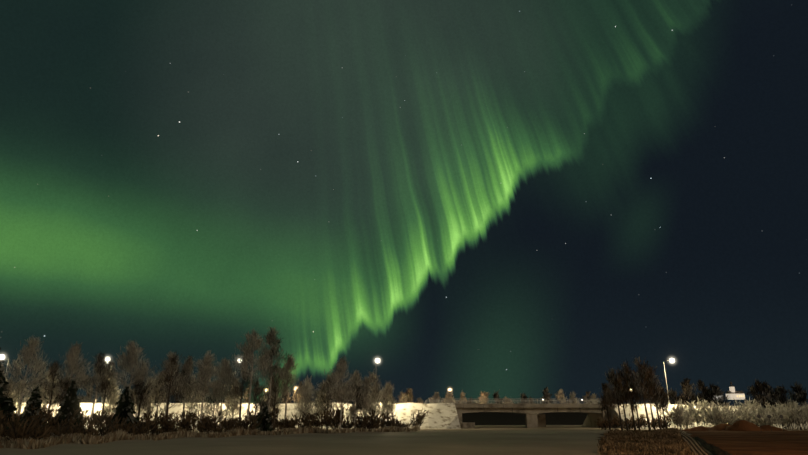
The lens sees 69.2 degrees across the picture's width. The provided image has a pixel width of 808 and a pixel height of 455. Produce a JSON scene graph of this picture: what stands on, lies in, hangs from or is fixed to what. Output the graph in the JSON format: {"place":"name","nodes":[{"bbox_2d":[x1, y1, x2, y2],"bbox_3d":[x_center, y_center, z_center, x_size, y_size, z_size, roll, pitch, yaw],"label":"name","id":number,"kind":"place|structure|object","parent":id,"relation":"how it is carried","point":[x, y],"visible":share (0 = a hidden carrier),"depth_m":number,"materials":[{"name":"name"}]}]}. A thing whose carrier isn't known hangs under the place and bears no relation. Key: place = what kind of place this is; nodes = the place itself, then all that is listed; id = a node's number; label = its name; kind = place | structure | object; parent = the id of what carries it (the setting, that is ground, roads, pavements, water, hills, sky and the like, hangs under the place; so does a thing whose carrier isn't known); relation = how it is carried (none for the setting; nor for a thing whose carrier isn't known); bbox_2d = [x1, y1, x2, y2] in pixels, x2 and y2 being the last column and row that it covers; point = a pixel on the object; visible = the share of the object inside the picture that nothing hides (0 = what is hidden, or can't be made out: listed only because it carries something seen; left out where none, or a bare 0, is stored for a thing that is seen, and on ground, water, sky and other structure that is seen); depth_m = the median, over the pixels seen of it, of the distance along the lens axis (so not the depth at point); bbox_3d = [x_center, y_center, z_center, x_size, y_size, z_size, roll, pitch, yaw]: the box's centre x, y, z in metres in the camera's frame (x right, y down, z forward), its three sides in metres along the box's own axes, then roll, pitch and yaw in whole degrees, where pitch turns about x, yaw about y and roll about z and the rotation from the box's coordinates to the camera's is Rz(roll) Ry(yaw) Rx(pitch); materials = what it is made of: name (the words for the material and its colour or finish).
{"place":"outdoors","nodes":[
{"label":"outdoors","id":0,"kind":"place"},
{"bbox_2d":[14,402,460,428],"bbox_3d":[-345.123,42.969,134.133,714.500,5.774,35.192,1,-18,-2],"label":"road embankment","id":1,"kind":"structure","parent":0,"point":[441,416],"depth_m":134.81,"materials":[{"name":"grey concrete"}]},
{"bbox_2d":[0,425,805,454],"bbox_3d":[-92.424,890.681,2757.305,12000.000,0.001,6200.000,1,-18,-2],"label":"ground","id":2,"kind":"structure","parent":0,"point":[524,440],"depth_m":57.73,"materials":[{"name":"soil"}]},
{"bbox_2d":[0,348,18,435],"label":"spruce tree","id":3,"kind":"object","parent":2,"relation":"on","point":[6,406],"visible":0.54,"depth_m":75.24,"materials":[{"name":"green plant"}]},
{"bbox_2d":[11,379,30,412],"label":"birch tree","id":4,"kind":"object","parent":2,"relation":"on","point":[19,396],"visible":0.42,"depth_m":119.35,"materials":[{"name":"brown plant"}]},
{"bbox_2d":[1,412,51,439],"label":"shrub","id":5,"kind":"object","parent":2,"relation":"on","point":[15,431],"visible":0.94,"depth_m":56.28,"materials":[{"name":"brown plant"}]},
{"bbox_2d":[0,404,53,438],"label":"shrub","id":6,"kind":"object","parent":2,"relation":"on","point":[41,417],"visible":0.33,"depth_m":64.16,"materials":[{"name":"brown plant"}]},
{"bbox_2d":[3,336,59,415],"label":"birch tree","id":7,"kind":"object","parent":2,"relation":"on","point":[36,365],"visible":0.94,"depth_m":106.38,"materials":[{"name":"brown plant"}]},
{"bbox_2d":[19,387,47,429],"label":"spruce tree","id":8,"kind":"object","parent":2,"relation":"on","point":[35,400],"visible":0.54,"depth_m":88.78,"materials":[{"name":"green plant"}]},
{"bbox_2d":[29,369,63,415],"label":"birch tree","id":9,"kind":"object","parent":2,"relation":"on","point":[45,404],"visible":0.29,"depth_m":118.94,"materials":[{"name":"brown plant"}]},
{"bbox_2d":[37,361,65,417],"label":"bare tree","id":10,"kind":"object","parent":2,"relation":"on","point":[54,367],"visible":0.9,"depth_m":105.20,"materials":[{"name":"brown plant"}]},
{"bbox_2d":[42,375,82,412],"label":"bare tree","id":11,"kind":"object","parent":2,"relation":"on","point":[65,387],"visible":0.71,"depth_m":104.02,"materials":[{"name":"brown plant"}]},
{"bbox_2d":[44,406,80,436],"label":"shrub","id":12,"kind":"object","parent":2,"relation":"on","point":[62,423],"visible":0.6,"depth_m":76.07,"materials":[{"name":"brown plant"}]},
{"bbox_2d":[47,380,82,433],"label":"spruce tree","id":13,"kind":"object","parent":2,"relation":"on","point":[69,403],"visible":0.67,"depth_m":93.56,"materials":[{"name":"green plant"}]},
{"bbox_2d":[56,341,96,391],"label":"birch tree","id":14,"kind":"object","parent":2,"relation":"on","point":[71,358],"visible":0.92,"depth_m":110.37,"materials":[{"name":"brown plant"}]},
{"bbox_2d":[69,420,91,432],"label":"shrub","id":15,"kind":"object","parent":2,"relation":"on","point":[81,426],"visible":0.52,"depth_m":71.44,"materials":[{"name":"brown plant"}]},
{"bbox_2d":[65,425,114,435],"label":"shrub","id":16,"kind":"object","parent":2,"relation":"on","point":[87,432],"visible":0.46,"depth_m":65.28,"materials":[{"name":"brown plant"}]},
{"bbox_2d":[80,351,116,420],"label":"birch tree","id":17,"kind":"object","parent":2,"relation":"on","point":[99,365],"visible":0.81,"depth_m":114.19,"materials":[{"name":"brown plant"}]},
{"bbox_2d":[91,358,118,426],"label":"bare tree","id":18,"kind":"object","parent":2,"relation":"on","point":[105,381],"visible":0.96,"depth_m":110.74,"materials":[{"name":"brown plant"}]},
{"bbox_2d":[83,420,128,434],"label":"shrub","id":19,"kind":"object","parent":2,"relation":"on","point":[101,431],"visible":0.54,"depth_m":69.57,"materials":[{"name":"brown plant"}]},
{"bbox_2d":[97,376,120,416],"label":"birch tree","id":20,"kind":"object","parent":2,"relation":"on","point":[111,403],"visible":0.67,"depth_m":122.67,"materials":[{"name":"brown plant"}]},
{"bbox_2d":[95,410,127,430],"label":"shrub","id":21,"kind":"object","parent":2,"relation":"on","point":[103,418],"visible":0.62,"depth_m":78.65,"materials":[{"name":"brown plant"}]},
{"bbox_2d":[106,386,138,431],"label":"spruce tree","id":22,"kind":"object","parent":2,"relation":"on","point":[124,404],"visible":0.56,"depth_m":91.92,"materials":[{"name":"green plant"}]},
{"bbox_2d":[109,422,143,435],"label":"shrub","id":23,"kind":"object","parent":2,"relation":"on","point":[131,430],"visible":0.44,"depth_m":71.02,"materials":[{"name":"brown plant"}]},
{"bbox_2d":[110,340,154,392],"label":"birch tree","id":24,"kind":"object","parent":2,"relation":"on","point":[130,352],"visible":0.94,"depth_m":102.95,"materials":[{"name":"brown plant"}]},
{"bbox_2d":[116,378,158,417],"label":"birch tree","id":25,"kind":"object","parent":2,"relation":"on","point":[136,403],"visible":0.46,"depth_m":111.97,"materials":[{"name":"brown plant"}]},
{"bbox_2d":[131,360,156,425],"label":"bare tree","id":26,"kind":"object","parent":2,"relation":"on","point":[141,389],"visible":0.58,"depth_m":108.57,"materials":[{"name":"brown plant"}]},
{"bbox_2d":[129,412,162,434],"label":"shrub","id":27,"kind":"object","parent":2,"relation":"on","point":[148,425],"visible":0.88,"depth_m":78.37,"materials":[{"name":"brown plant"}]},
{"bbox_2d":[131,377,161,420],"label":"birch tree","id":28,"kind":"object","parent":2,"relation":"on","point":[147,408],"visible":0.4,"depth_m":121.08,"materials":[{"name":"brown plant"}]},
{"bbox_2d":[150,373,165,412],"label":"birch tree","id":29,"kind":"object","parent":2,"relation":"on","point":[158,402],"visible":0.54,"depth_m":121.38,"materials":[{"name":"brown plant"}]},
{"bbox_2d":[160,414,177,432],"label":"shrub","id":30,"kind":"object","parent":2,"relation":"on","point":[165,426],"visible":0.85,"depth_m":79.55,"materials":[{"name":"brown plant"}]},
{"bbox_2d":[155,352,185,421],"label":"bare tree","id":31,"kind":"object","parent":2,"relation":"on","point":[171,392],"visible":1,"depth_m":96.49,"materials":[{"name":"brown plant"}]},
{"bbox_2d":[150,351,190,415],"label":"birch tree","id":32,"kind":"object","parent":2,"relation":"on","point":[165,361],"visible":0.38,"depth_m":113.12,"materials":[{"name":"brown plant"}]},
{"bbox_2d":[169,411,196,426],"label":"shrub","id":33,"kind":"object","parent":2,"relation":"on","point":[176,419],"visible":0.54,"depth_m":113.38,"materials":[{"name":"brown plant"}]},
{"bbox_2d":[175,355,195,419],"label":"birch tree","id":34,"kind":"object","parent":2,"relation":"on","point":[188,367],"visible":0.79,"depth_m":117.39,"materials":[{"name":"brown plant"}]},
{"bbox_2d":[179,378,206,428],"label":"birch tree","id":35,"kind":"object","parent":2,"relation":"on","point":[193,401],"visible":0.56,"depth_m":117.54,"materials":[{"name":"brown plant"}]},
{"bbox_2d":[182,417,218,432],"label":"shrub","id":36,"kind":"object","parent":2,"relation":"on","point":[195,422],"visible":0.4,"depth_m":88.57,"materials":[{"name":"brown plant"}]},
{"bbox_2d":[185,350,223,431],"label":"birch tree","id":37,"kind":"object","parent":2,"relation":"on","point":[204,379],"visible":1,"depth_m":108.54,"materials":[{"name":"brown plant"}]},
{"bbox_2d":[0,425,418,448],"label":"bank grass","id":38,"kind":"structure","parent":2,"relation":"on","point":[75,438],"depth_m":71.06,"materials":[{"name":"plant"}]},
{"bbox_2d":[196,384,228,420],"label":"birch tree","id":39,"kind":"object","parent":2,"relation":"on","point":[215,398],"visible":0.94,"depth_m":111.58,"materials":[{"name":"brown plant"}]},
{"bbox_2d":[197,419,243,433],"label":"shrub","id":40,"kind":"object","parent":2,"relation":"on","point":[211,428],"visible":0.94,"depth_m":83.64,"materials":[{"name":"brown plant"}]},
{"bbox_2d":[208,357,236,426],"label":"birch tree","id":41,"kind":"object","parent":2,"relation":"on","point":[225,369],"visible":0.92,"depth_m":115.59,"materials":[{"name":"brown plant"}]},
{"bbox_2d":[215,416,239,430],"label":"shrub","id":42,"kind":"object","parent":2,"relation":"on","point":[228,425],"visible":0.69,"depth_m":90.27,"materials":[{"name":"brown plant"}]},
{"bbox_2d":[223,380,245,420],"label":"birch tree","id":43,"kind":"object","parent":2,"relation":"on","point":[233,404],"visible":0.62,"depth_m":122.82,"materials":[{"name":"brown plant"}]},
{"bbox_2d":[223,366,254,421],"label":"bare tree","id":44,"kind":"object","parent":2,"relation":"on","point":[242,387],"visible":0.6,"depth_m":106.78,"materials":[{"name":"brown plant"}]},
{"bbox_2d":[234,411,263,430],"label":"shrub","id":45,"kind":"object","parent":2,"relation":"on","point":[247,421],"visible":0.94,"depth_m":89.35,"materials":[{"name":"brown plant"}]},
{"bbox_2d":[228,329,280,426],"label":"birch tree","id":46,"kind":"object","parent":2,"relation":"on","point":[250,348],"visible":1,"depth_m":105.05,"materials":[{"name":"brown plant"}]},
{"bbox_2d":[248,378,274,418],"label":"bare tree","id":47,"kind":"object","parent":2,"relation":"on","point":[257,390],"visible":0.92,"depth_m":105.04,"materials":[{"name":"brown plant"}]},
{"bbox_2d":[256,401,272,431],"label":"spruce tree","id":48,"kind":"object","parent":2,"relation":"on","point":[265,424],"visible":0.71,"depth_m":98.71,"materials":[{"name":"green plant"}]},
{"bbox_2d":[253,326,293,410],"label":"birch tree","id":49,"kind":"object","parent":2,"relation":"on","point":[272,340],"visible":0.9,"depth_m":108.78,"materials":[{"name":"brown plant"}]},
{"bbox_2d":[263,360,288,430],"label":"bare tree","id":50,"kind":"object","parent":2,"relation":"on","point":[277,384],"visible":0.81,"depth_m":108.73,"materials":[{"name":"brown plant"}]},
{"bbox_2d":[274,353,300,422],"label":"birch tree","id":51,"kind":"object","parent":2,"relation":"on","point":[290,363],"visible":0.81,"depth_m":114.10,"materials":[{"name":"brown plant"}]},
{"bbox_2d":[289,375,318,417],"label":"birch tree","id":52,"kind":"object","parent":2,"relation":"on","point":[303,391],"visible":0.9,"depth_m":120.33,"materials":[{"name":"grey plant"}]},
{"bbox_2d":[302,409,332,427],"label":"shrub","id":53,"kind":"object","parent":2,"relation":"on","point":[317,422],"visible":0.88,"depth_m":101.27,"materials":[{"name":"brown plant"}]},
{"bbox_2d":[307,380,335,428],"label":"birch tree","id":54,"kind":"object","parent":2,"relation":"on","point":[316,409],"visible":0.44,"depth_m":123.04,"materials":[{"name":"brown plant"}]},
{"bbox_2d":[313,374,338,426],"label":"bare tree","id":55,"kind":"object","parent":2,"relation":"on","point":[327,403],"visible":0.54,"depth_m":115.70,"materials":[{"name":"brown plant"}]},
{"bbox_2d":[325,410,344,428],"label":"shrub","id":56,"kind":"object","parent":2,"relation":"on","point":[336,422],"visible":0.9,"depth_m":104.20,"materials":[{"name":"brown plant"}]},
{"bbox_2d":[324,355,363,428],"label":"birch tree","id":57,"kind":"object","parent":2,"relation":"on","point":[336,377],"visible":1,"depth_m":111.19,"materials":[{"name":"brown plant"}]},
{"bbox_2d":[346,374,367,428],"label":"birch tree","id":58,"kind":"object","parent":2,"relation":"on","point":[358,408],"visible":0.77,"depth_m":114.28,"materials":[{"name":"brown plant"}]},
{"bbox_2d":[344,369,371,421],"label":"birch tree","id":59,"kind":"object","parent":2,"relation":"on","point":[360,381],"visible":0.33,"depth_m":117.95,"materials":[{"name":"brown plant"}]},
{"bbox_2d":[357,376,375,416],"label":"birch tree","id":60,"kind":"object","parent":2,"relation":"on","point":[367,384],"visible":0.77,"depth_m":117.14,"materials":[{"name":"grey plant"}]},
{"bbox_2d":[365,369,387,427],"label":"birch tree","id":61,"kind":"object","parent":2,"relation":"on","point":[375,392],"visible":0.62,"depth_m":121.53,"materials":[{"name":"brown plant"}]},
{"bbox_2d":[367,412,396,427],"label":"shrub","id":62,"kind":"object","parent":2,"relation":"on","point":[383,421],"visible":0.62,"depth_m":116.66,"materials":[{"name":"brown plant"}]},
{"bbox_2d":[377,381,401,418],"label":"birch tree","id":63,"kind":"object","parent":2,"relation":"on","point":[386,405],"visible":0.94,"depth_m":124.42,"materials":[{"name":"brown plant"}]},
{"bbox_2d":[410,407,427,429],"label":"shrub","id":64,"kind":"object","parent":2,"relation":"on","point":[418,418],"visible":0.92,"depth_m":121.97,"materials":[{"name":"brown plant"}]},
{"bbox_2d":[455,404,611,427],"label":"concrete bridge","id":65,"kind":"structure","parent":2,"relation":"on","point":[534,418],"depth_m":141.07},
{"bbox_2d":[429,399,619,403],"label":"bridge railings","id":66,"kind":"object","parent":65,"relation":"on","point":[504,400],"visible":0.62,"depth_m":140.75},
{"bbox_2d":[595,383,620,430],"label":"birch tree","id":67,"kind":"object","parent":2,"relation":"on","point":[603,404],"visible":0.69,"depth_m":111.43,"materials":[{"name":"brown plant"}]},
{"bbox_2d":[609,369,636,429],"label":"birch tree","id":68,"kind":"object","parent":2,"relation":"on","point":[617,374],"visible":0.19,"depth_m":112.37,"materials":[{"name":"brown plant"}]},
{"bbox_2d":[625,382,643,429],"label":"birch tree","id":69,"kind":"object","parent":2,"relation":"on","point":[636,400],"visible":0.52,"depth_m":113.40,"materials":[{"name":"brown plant"}]},
{"bbox_2d":[638,369,662,429],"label":"birch tree","id":70,"kind":"object","parent":2,"relation":"on","point":[650,402],"visible":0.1,"depth_m":111.52,"materials":[{"name":"brown plant"}]},
{"bbox_2d":[652,386,670,428],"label":"birch tree","id":71,"kind":"object","parent":2,"relation":"on","point":[664,397],"visible":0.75,"depth_m":114.26,"materials":[{"name":"brown plant"}]},
{"bbox_2d":[654,403,682,427],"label":"shrub","id":72,"kind":"object","parent":2,"relation":"on","point":[676,419],"visible":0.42,"depth_m":117.77,"materials":[{"name":"grey plant"}]},
{"bbox_2d":[667,388,680,404],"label":"tree","id":73,"kind":"object","parent":2,"relation":"on","point":[673,395],"visible":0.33,"depth_m":279.40,"materials":[{"name":"black plant"}]},
{"bbox_2d":[668,398,684,429],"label":"shrub","id":74,"kind":"object","parent":2,"relation":"on","point":[674,413],"visible":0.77,"depth_m":117.04,"materials":[{"name":"grey plant"}]},
{"bbox_2d":[675,408,694,428],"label":"shrub","id":75,"kind":"object","parent":2,"relation":"on","point":[686,421],"visible":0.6,"depth_m":119.60,"materials":[{"name":"grey plant"}]},
{"bbox_2d":[674,378,700,405],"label":"tree","id":76,"kind":"object","parent":2,"relation":"on","point":[687,388],"visible":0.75,"depth_m":243.29,"materials":[{"name":"brown plant"}]},
{"bbox_2d":[690,379,711,405],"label":"tree","id":77,"kind":"object","parent":2,"relation":"on","point":[701,385],"visible":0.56,"depth_m":271.43,"materials":[{"name":"black plant"}]},
{"bbox_2d":[685,400,719,426],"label":"shrub","id":78,"kind":"object","parent":2,"relation":"on","point":[705,411],"visible":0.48,"depth_m":124.37,"materials":[{"name":"grey plant"}]},
{"bbox_2d":[695,382,729,405],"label":"tree","id":79,"kind":"object","parent":2,"relation":"on","point":[710,395],"visible":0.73,"depth_m":248.08,"materials":[{"name":"black plant"}]},
{"bbox_2d":[702,406,729,425],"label":"shrub","id":80,"kind":"object","parent":2,"relation":"on","point":[713,414],"visible":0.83,"depth_m":118.79,"materials":[{"name":"grey plant"}]},
{"bbox_2d":[707,401,730,424],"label":"shrub","id":81,"kind":"object","parent":2,"relation":"on","point":[718,410],"visible":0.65,"depth_m":118.59,"materials":[{"name":"grey plant"}]},
{"bbox_2d":[722,406,739,424],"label":"shrub","id":82,"kind":"object","parent":2,"relation":"on","point":[732,420],"visible":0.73,"depth_m":118.28,"materials":[{"name":"grey plant"}]},
{"bbox_2d":[723,408,753,420],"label":"shrub","id":83,"kind":"object","parent":2,"relation":"on","point":[746,415],"visible":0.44,"depth_m":120.67,"materials":[{"name":"grey plant"}]},
{"bbox_2d":[732,398,754,421],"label":"shrub","id":84,"kind":"object","parent":2,"relation":"on","point":[749,405],"visible":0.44,"depth_m":124.10,"materials":[{"name":"grey plant"}]},
{"bbox_2d":[686,430,807,454],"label":"levelled dirt area","id":85,"kind":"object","parent":2,"relation":"on","point":[794,442],"visible":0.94,"depth_m":61.24,"materials":[{"name":"soil"}]},
{"bbox_2d":[725,420,765,430],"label":"dirt pile","id":86,"kind":"object","parent":85,"relation":"on","point":[741,425],"visible":0.9,"depth_m":106.28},
{"bbox_2d":[741,378,780,406],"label":"tree","id":87,"kind":"object","parent":2,"relation":"on","point":[755,390],"visible":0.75,"depth_m":238.22,"materials":[{"name":"black plant"}]},
{"bbox_2d":[750,411,775,425],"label":"shrub","id":88,"kind":"object","parent":2,"relation":"on","point":[764,418],"visible":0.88,"depth_m":120.42,"materials":[{"name":"grey plant"}]},
{"bbox_2d":[760,380,783,406],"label":"tree","id":89,"kind":"object","parent":2,"relation":"on","point":[769,389],"visible":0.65,"depth_m":245.68,"materials":[{"name":"black plant"}]},
{"bbox_2d":[757,403,789,427],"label":"shrub","id":90,"kind":"object","parent":2,"relation":"on","point":[778,420],"visible":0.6,"depth_m":119.56,"materials":[{"name":"grey plant"}]},
{"bbox_2d":[771,384,801,406],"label":"tree","id":91,"kind":"object","parent":2,"relation":"on","point":[780,389],"visible":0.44,"depth_m":252.46,"materials":[{"name":"black plant"}]},
{"bbox_2d":[775,402,799,429],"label":"shrub","id":92,"kind":"object","parent":2,"relation":"on","point":[789,418],"visible":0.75,"depth_m":120.34,"materials":[{"name":"grey plant"}]},
{"bbox_2d":[783,381,807,406],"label":"tree","id":93,"kind":"object","parent":2,"relation":"on","point":[800,394],"visible":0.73,"depth_m":261.93,"materials":[{"name":"black plant"}]},
{"bbox_2d":[787,398,807,429],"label":"shrub","id":94,"kind":"object","parent":2,"relation":"on","point":[799,418],"visible":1,"depth_m":118.72,"materials":[{"name":"grey plant"}]},
{"bbox_2d":[0,0,807,406],"label":"sky","id":95,"kind":"structure","parent":0,"point":[513,197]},
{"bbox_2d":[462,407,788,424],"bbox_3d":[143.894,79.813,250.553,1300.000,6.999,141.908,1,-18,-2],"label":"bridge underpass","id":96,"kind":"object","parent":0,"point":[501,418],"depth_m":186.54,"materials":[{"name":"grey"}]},
{"bbox_2d":[597,430,678,454],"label":"grass","id":97,"kind":"structure","parent":0,"point":[628,440],"depth_m":64.38,"materials":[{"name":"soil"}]},
{"bbox_2d":[602,367,629,429],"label":"birch tree","id":98,"kind":"object","parent":97,"relation":"on","point":[612,377],"visible":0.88,"depth_m":109.14,"materials":[{"name":"brown plant"}]},
{"bbox_2d":[612,361,642,429],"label":"birch tree","id":99,"kind":"object","parent":97,"relation":"on","point":[626,379],"visible":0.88,"depth_m":107.65,"materials":[{"name":"brown plant"}]},
{"bbox_2d":[629,355,661,430],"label":"birch tree","id":100,"kind":"object","parent":97,"relation":"on","point":[642,373],"visible":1,"depth_m":105.62,"materials":[{"name":"brown plant"}]},
{"bbox_2d":[597,428,697,454],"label":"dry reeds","id":101,"kind":"object","parent":97,"relation":"on","point":[672,446],"depth_m":52.97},
{"bbox_2d":[641,364,662,429],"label":"birch tree","id":102,"kind":"object","parent":97,"relation":"on","point":[652,375],"visible":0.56,"depth_m":109.26,"materials":[{"name":"brown plant"}]},
{"bbox_2d":[582,404,807,428],"bbox_3d":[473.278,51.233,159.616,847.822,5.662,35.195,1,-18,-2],"label":"road embankment","id":103,"kind":"structure","parent":0,"point":[640,409],"depth_m":137.32,"materials":[{"name":"grey concrete"}]},
{"bbox_2d":[679,430,710,454],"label":"dirt track","id":104,"kind":"structure","parent":0,"point":[696,447],"depth_m":54.97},
{"bbox_2d":[695,436,729,454],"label":"dark dirt track verge","id":105,"kind":"structure","parent":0,"point":[713,450],"depth_m":47.37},
{"bbox_2d":[725,379,744,399],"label":"building","id":106,"kind":"structure","parent":0,"point":[732,393],"depth_m":291.62,"materials":[{"name":"white"}]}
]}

